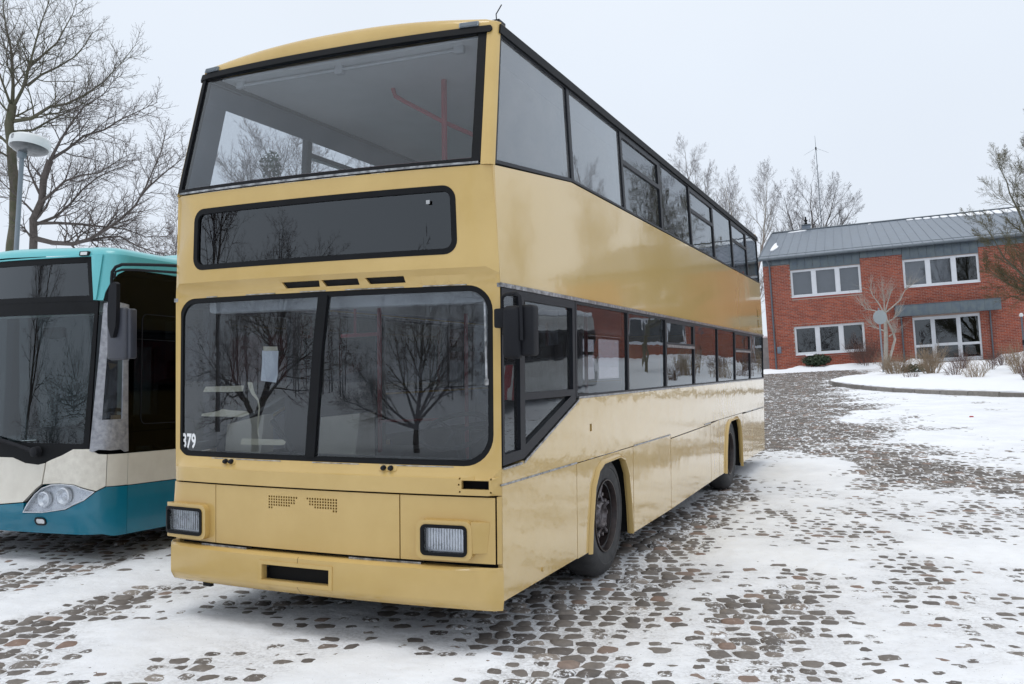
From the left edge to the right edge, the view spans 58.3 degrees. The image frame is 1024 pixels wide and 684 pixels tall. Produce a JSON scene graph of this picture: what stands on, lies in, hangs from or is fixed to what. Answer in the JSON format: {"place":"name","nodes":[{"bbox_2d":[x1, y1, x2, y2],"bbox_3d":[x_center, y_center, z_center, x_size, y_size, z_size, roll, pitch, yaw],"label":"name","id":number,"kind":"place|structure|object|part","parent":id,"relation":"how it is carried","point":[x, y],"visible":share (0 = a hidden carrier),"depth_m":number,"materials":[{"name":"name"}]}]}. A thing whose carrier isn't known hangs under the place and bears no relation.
{"place":"outdoors","nodes":[
{"label":"outdoors","id":0,"kind":"place"},
{"bbox_2d":[25,367,618,440],"bbox_3d":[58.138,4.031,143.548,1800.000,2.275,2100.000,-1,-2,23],"label":"ground","id":1,"kind":"structure","parent":0,"point":[608,372],"depth_m":128.53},
{"bbox_2d":[0,0,150,250],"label":"bare tree","id":2,"kind":"object","parent":1,"relation":"on","point":[10,120],"visible":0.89,"depth_m":23.91,"materials":[{"name":"brown plant"}]},
{"bbox_2d":[0,52,189,255],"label":"bare tree","id":3,"kind":"object","parent":1,"relation":"on","point":[39,209],"visible":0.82,"depth_m":23.90,"materials":[{"name":"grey plant"}]},
{"bbox_2d":[122,190,177,255],"bbox_3d":[-10.824,-1.131,29.607,5.639,7.496,3.228,-4,-4,23],"label":"bare tree","id":4,"kind":"object","parent":1,"relation":"on","point":[175,210],"visible":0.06,"depth_m":29.73,"materials":[{"name":"grey plant"}]},
{"bbox_2d":[215,118,352,190],"bbox_3d":[-8.293,-2.704,32.368,3.842,10.364,5.689,1,-2,-42],"label":"bare tree","id":5,"kind":"object","parent":1,"relation":"on","point":[268,163],"visible":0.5,"depth_m":32.17,"materials":[{"name":"grey plant"}]},
{"bbox_2d":[351,158,374,173],"bbox_3d":[-5.370,-2.891,35.110,2.809,10.631,3.041,-4,-4,23],"label":"bare tree","id":6,"kind":"object","parent":1,"relation":"on","point":[364,165],"visible":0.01,"depth_m":35.14,"materials":[{"name":"grey plant"}]},
{"bbox_2d":[670,132,720,254],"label":"bare tree","id":7,"kind":"object","parent":1,"relation":"on","point":[697,174],"visible":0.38,"depth_m":68.56,"materials":[{"name":"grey plant"}]},
{"bbox_2d":[704,176,764,308],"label":"bare tree","id":8,"kind":"object","parent":1,"relation":"on","point":[733,188],"visible":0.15,"depth_m":66.44,"materials":[{"name":"grey plant"}]},
{"bbox_2d":[710,155,797,298],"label":"bare tree","id":9,"kind":"object","parent":1,"relation":"on","point":[763,237],"visible":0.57,"depth_m":62.38,"materials":[{"name":"grey plant"}]},
{"bbox_2d":[763,336,769,369],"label":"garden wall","id":10,"kind":"structure","parent":1,"relation":"on","point":[765,355],"depth_m":56.34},
{"bbox_2d":[766,158,864,231],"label":"bare tree","id":11,"kind":"object","parent":1,"relation":"on","point":[812,223],"visible":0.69,"depth_m":67.97,"materials":[{"name":"grey plant"}]},
{"bbox_2d":[758,206,1023,369],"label":"brick house","id":12,"kind":"structure","parent":1,"relation":"on","point":[812,277],"depth_m":48.62,"materials":[{"name":"red brick"}]},
{"bbox_2d":[808,142,825,226],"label":"aerial mast","id":13,"kind":"object","parent":12,"relation":"attached to","point":[818,180],"visible":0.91,"depth_m":61.95,"materials":[{"name":"grey metal"}]},
{"bbox_2d":[790,264,861,296],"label":"window","id":14,"kind":"structure","parent":12,"relation":"in","point":[836,269],"depth_m":49.28,"materials":[{"name":"white plastic"}]},
{"bbox_2d":[794,322,865,354],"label":"window","id":15,"kind":"structure","parent":12,"relation":"in","point":[819,338],"depth_m":49.13,"materials":[{"name":"clear glass"}]},
{"bbox_2d":[902,253,979,286],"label":"window","id":16,"kind":"structure","parent":12,"relation":"in","point":[952,258],"depth_m":47.31,"materials":[{"name":"white plastic"}]},
{"bbox_2d":[912,313,982,361],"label":"window","id":17,"kind":"structure","parent":12,"relation":"in","point":[963,330],"depth_m":47.06,"materials":[{"name":"glass"}]},
{"bbox_2d":[828,359,1023,396],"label":"planting bed","id":18,"kind":"object","parent":1,"relation":"on","point":[1000,380],"visible":0.84,"depth_m":31.41,"materials":[{"name":"white snow"}]},
{"bbox_2d":[873,308,886,371],"bbox_3d":[15.816,0.211,39.398,0.605,3.349,0.170,-1,-2,3],"label":"round sign","id":19,"kind":"object","parent":18,"relation":"on","point":[879,317],"visible":0.96,"depth_m":39.39,"materials":[{"name":"grey metal"}]},
{"bbox_2d":[848,267,924,369],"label":"pollarded tree","id":20,"kind":"object","parent":18,"relation":"on","point":[892,329],"visible":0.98,"depth_m":40.26,"materials":[{"name":"grey plant"}]},
{"bbox_2d":[873,349,918,373],"bbox_3d":[15.324,0.872,36.703,1.850,1.276,1.626,-4,-4,23],"label":"bare shrub","id":21,"kind":"object","parent":18,"relation":"on","point":[891,363],"visible":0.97,"depth_m":36.65,"materials":[{"name":"plant"}]},
{"bbox_2d":[902,370,919,376],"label":"bare shrub","id":22,"kind":"object","parent":18,"relation":"on","point":[904,375],"visible":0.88,"depth_m":33.80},
{"bbox_2d":[902,363,925,372],"bbox_3d":[16.227,1.130,36.953,1.131,0.598,0.748,-4,-4,23],"label":"evergreen shrub","id":23,"kind":"object","parent":18,"relation":"on","point":[914,368],"visible":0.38,"depth_m":36.81,"materials":[{"name":"green plant"}]},
{"bbox_2d":[903,342,950,373],"bbox_3d":[16.071,0.720,35.367,1.633,1.504,1.809,-2,-2,42],"label":"bare shrub","id":24,"kind":"object","parent":18,"relation":"on","point":[928,364],"visible":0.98,"depth_m":35.24,"materials":[{"name":"plant"}]},
{"bbox_2d":[942,358,965,374],"bbox_3d":[16.166,1.028,33.574,0.801,0.892,0.828,1,-2,-41],"label":"bare shrub","id":25,"kind":"object","parent":18,"relation":"on","point":[953,369],"visible":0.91,"depth_m":33.48,"materials":[{"name":"brown plant"}]},
{"bbox_2d":[948,346,977,368],"bbox_3d":[18.210,0.711,37.184,1.220,1.261,1.286,0,-2,-18],"label":"bare shrub","id":26,"kind":"object","parent":18,"relation":"on","point":[964,356],"visible":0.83,"depth_m":37.15,"materials":[{"name":"brown plant"}]},
{"bbox_2d":[955,356,990,376],"bbox_3d":[16.200,0.988,32.055,1.151,1.000,1.132,0,-2,-22],"label":"bare shrub","id":27,"kind":"object","parent":18,"relation":"on","point":[972,370],"visible":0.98,"depth_m":31.98,"materials":[{"name":"plant"}]},
{"bbox_2d":[977,350,1004,369],"bbox_3d":[18.431,0.764,35.430,0.961,1.126,0.705,0,-2,-15],"label":"bare shrub","id":28,"kind":"object","parent":18,"relation":"on","point":[994,362],"visible":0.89,"depth_m":35.42,"materials":[{"name":"brown plant"}]},
{"bbox_2d":[959,109,1023,314],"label":"bare tree","id":29,"kind":"object","parent":18,"relation":"on","point":[1004,276],"visible":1,"depth_m":33.72,"materials":[{"name":"brown plant"}]},
{"bbox_2d":[979,347,1019,365],"bbox_3d":[20.150,0.673,37.800,1.437,1.079,1.392,0,-2,-11],"label":"bare shrub","id":30,"kind":"object","parent":18,"relation":"on","point":[999,358],"visible":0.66,"depth_m":37.74,"materials":[{"name":"brown plant"}]},
{"bbox_2d":[996,336,1023,373],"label":"bare shrub","id":31,"kind":"object","parent":18,"relation":"on","point":[1015,360],"visible":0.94,"depth_m":32.64,"materials":[{"name":"plant"}]},
{"bbox_2d":[1015,361,1023,377],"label":"bare shrub","id":32,"kind":"object","parent":18,"relation":"on","point":[1021,373],"visible":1,"depth_m":29.70,"materials":[{"name":"brown plant"}]},
{"bbox_2d":[1019,313,1023,352],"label":"slim post","id":33,"kind":"object","parent":18,"relation":"on","point":[1021,315],"visible":0.96,"depth_m":36.97,"materials":[{"name":"grey metal"}]},
{"bbox_2d":[0,370,1023,683],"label":"pavement","id":34,"kind":"structure","parent":0,"point":[782,412],"depth_m":6.90,"materials":[{"name":"stone"}]},
{"bbox_2d":[8,132,51,249],"bbox_3d":[-7.251,-0.403,13.518,0.563,5.314,0.567,4,0,23],"label":"street lamp","id":35,"kind":"object","parent":34,"relation":"on","point":[23,145],"visible":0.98,"depth_m":13.46,"materials":[{"name":"white metal"}]},
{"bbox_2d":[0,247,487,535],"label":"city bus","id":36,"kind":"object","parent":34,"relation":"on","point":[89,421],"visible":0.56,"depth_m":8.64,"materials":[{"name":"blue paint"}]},
{"bbox_2d":[107,4,764,610],"bbox_3d":[0.751,-0.025,10.919,3.360,4.032,11.070,-1,-2,23],"label":"double decker bus","id":37,"kind":"object","parent":34,"relation":"on","point":[531,212],"visible":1,"depth_m":6.44,"materials":[{"name":"yellow paint"}]},
{"bbox_2d":[203,386,243,391],"bbox_3d":[-1.971,0.319,6.262,0.376,0.044,0.004,-1,-2,28],"label":"masking tape","id":38,"kind":"object","parent":37,"relation":"attached to","point":[224,389],"visible":1,"depth_m":6.25,"materials":[{"name":"beige paper"}]},
{"bbox_2d":[201,409,248,416],"bbox_3d":[-1.956,0.483,6.249,0.443,0.053,0.004,-1,-2,28],"label":"masking tape","id":39,"kind":"object","parent":37,"relation":"attached to","point":[227,413],"visible":1,"depth_m":6.24,"materials":[{"name":"beige paper"}]},
{"bbox_3d":[-2.078,0.268,7.049,0.056,1.063,1.313,-1,-2,23],"label":"driver window frame","id":40,"kind":"part","parent":37,"relation":"part of","materials":[{"name":"grey paint"}]},
{"bbox_3d":[-2.029,-1.440,7.111,0.099,0.853,1.400,-1,-2,23],"label":"window frame","id":41,"kind":"part","parent":37,"relation":"part of","materials":[{"name":"grey paint"}]},
{"bbox_2d":[247,382,259,436],"bbox_3d":[-1.727,0.450,6.134,0.110,0.365,0.009,-1,-2,23],"label":"masking tape","id":42,"kind":"object","parent":37,"relation":"attached to","point":[250,386],"visible":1,"depth_m":6.12,"materials":[{"name":"beige paper"}]},
{"bbox_2d":[241,438,285,444],"bbox_3d":[-1.655,0.665,6.093,0.385,0.041,0.003,-1,-2,26],"label":"masking tape","id":43,"kind":"object","parent":37,"relation":"attached to","point":[245,441],"visible":1,"depth_m":6.09,"materials":[{"name":"beige paper"}]},
{"bbox_2d":[261,350,278,381],"bbox_3d":[-1.608,0.162,6.086,0.148,0.213,0.007,-1,-2,23],"label":"paper sheet","id":44,"kind":"object","parent":37,"relation":"attached to","point":[269,372],"visible":1,"depth_m":6.08,"materials":[{"name":"white paper"}]},
{"bbox_2d":[263,346,277,350],"bbox_3d":[-1.602,0.043,6.085,0.121,0.030,0.006,-1,-2,23],"label":"masking tape","id":45,"kind":"object","parent":37,"relation":"attached to","point":[265,348],"visible":1,"depth_m":6.09,"materials":[{"name":"beige paper"}]},
{"bbox_3d":[-1.544,0.113,8.295,0.054,0.697,1.356,-1,-2,23],"label":"window frame","id":46,"kind":"part","parent":37,"relation":"part of","materials":[{"name":"grey paint"}]},
{"bbox_3d":[-1.478,-1.482,8.385,0.093,0.708,1.366,-1,-2,23],"label":"window frame","id":47,"kind":"part","parent":37,"relation":"part of","materials":[{"name":"grey paint"}]},
{"bbox_3d":[-1.007,0.142,9.541,0.054,0.697,1.351,-1,-2,23],"label":"window frame","id":48,"kind":"part","parent":37,"relation":"part of","materials":[{"name":"grey paint"}]},
{"bbox_3d":[-0.476,0.172,10.782,0.062,0.697,1.341,-1,-2,23],"label":"window frame","id":49,"kind":"part","parent":37,"relation":"part of","materials":[{"name":"grey paint"}]},
{"bbox_3d":[0.126,-1.486,6.183,0.099,0.853,1.400,-1,-2,23],"label":"window frame","id":50,"kind":"part","parent":37,"relation":"part of","materials":[{"name":"grey paint"}]},
{"bbox_3d":[0.177,0.220,6.078,0.056,1.063,1.313,-1,-2,23],"label":"driver window frame","id":51,"kind":"part","parent":37,"relation":"part of","materials":[{"name":"grey paint"}]},
{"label":"window frame","id":52,"kind":"part","parent":37,"relation":"part of","materials":[{"name":"grey paint"}]},
{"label":"window frame","id":53,"kind":"part","parent":37,"relation":"part of","materials":[{"name":"grey paint"}]},
{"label":"window frame","id":54,"kind":"part","parent":37,"relation":"part of","materials":[{"name":"grey paint"}]},
{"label":"window frame","id":55,"kind":"part","parent":37,"relation":"part of","materials":[{"name":"grey paint"}]},
{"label":"window frame","id":56,"kind":"part","parent":37,"relation":"part of","materials":[{"name":"grey paint"}]},
{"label":"window frame","id":57,"kind":"part","parent":37,"relation":"part of","materials":[{"name":"grey paint"}]},
{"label":"window frame","id":58,"kind":"part","parent":37,"relation":"part of","materials":[{"name":"grey paint"}]},
{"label":"window frame","id":59,"kind":"part","parent":37,"relation":"part of","materials":[{"name":"grey paint"}]},
{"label":"window frame","id":60,"kind":"part","parent":37,"relation":"part of","materials":[{"name":"grey paint"}]},
{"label":"window frame","id":61,"kind":"part","parent":37,"relation":"part of","materials":[{"name":"grey paint"}]},
{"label":"window frame","id":62,"kind":"part","parent":37,"relation":"part of","materials":[{"name":"grey paint"}]},
{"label":"window frame","id":63,"kind":"part","parent":37,"relation":"part of","materials":[{"name":"grey paint"}]},
{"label":"window frame","id":64,"kind":"part","parent":37,"relation":"part of","materials":[{"name":"grey paint"}]},
{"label":"window frame","id":65,"kind":"part","parent":37,"relation":"part of","materials":[{"name":"grey paint"}]},
{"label":"window frame","id":66,"kind":"part","parent":37,"relation":"part of","materials":[{"name":"grey paint"}]},
{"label":"window frame","id":67,"kind":"part","parent":37,"relation":"part of","materials":[{"name":"grey paint"}]},
{"bbox_2d":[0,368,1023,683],"bbox_3d":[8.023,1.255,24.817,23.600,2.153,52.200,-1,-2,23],"label":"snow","id":68,"kind":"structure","parent":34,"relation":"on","point":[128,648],"depth_m":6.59,"materials":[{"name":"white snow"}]},
{"bbox_2d":[801,354,831,366],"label":"evergreen shrub","id":69,"kind":"object","parent":68,"relation":"on","point":[816,360],"visible":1,"depth_m":47.97,"materials":[{"name":"green plant"}]},
{"bbox_2d":[838,331,891,365],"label":"bare shrub","id":70,"kind":"object","parent":68,"relation":"on","point":[857,357],"visible":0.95,"depth_m":47.03,"materials":[{"name":"brown plant"}]},
{"bbox_2d":[764,361,902,373],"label":"snow bank","id":71,"kind":"structure","parent":34,"relation":"on","point":[847,366],"depth_m":47.49,"materials":[{"name":"white snow"}]},
{"bbox_2d":[996,351,1023,359],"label":"snow bank","id":72,"kind":"structure","parent":34,"relation":"on","point":[1020,355],"depth_m":43.82,"materials":[{"name":"white snow"}]},
{"bbox_2d":[0,0,1023,366],"label":"sky","id":73,"kind":"structure","parent":0,"point":[905,100],"materials":[{"name":"white"}]}
]}

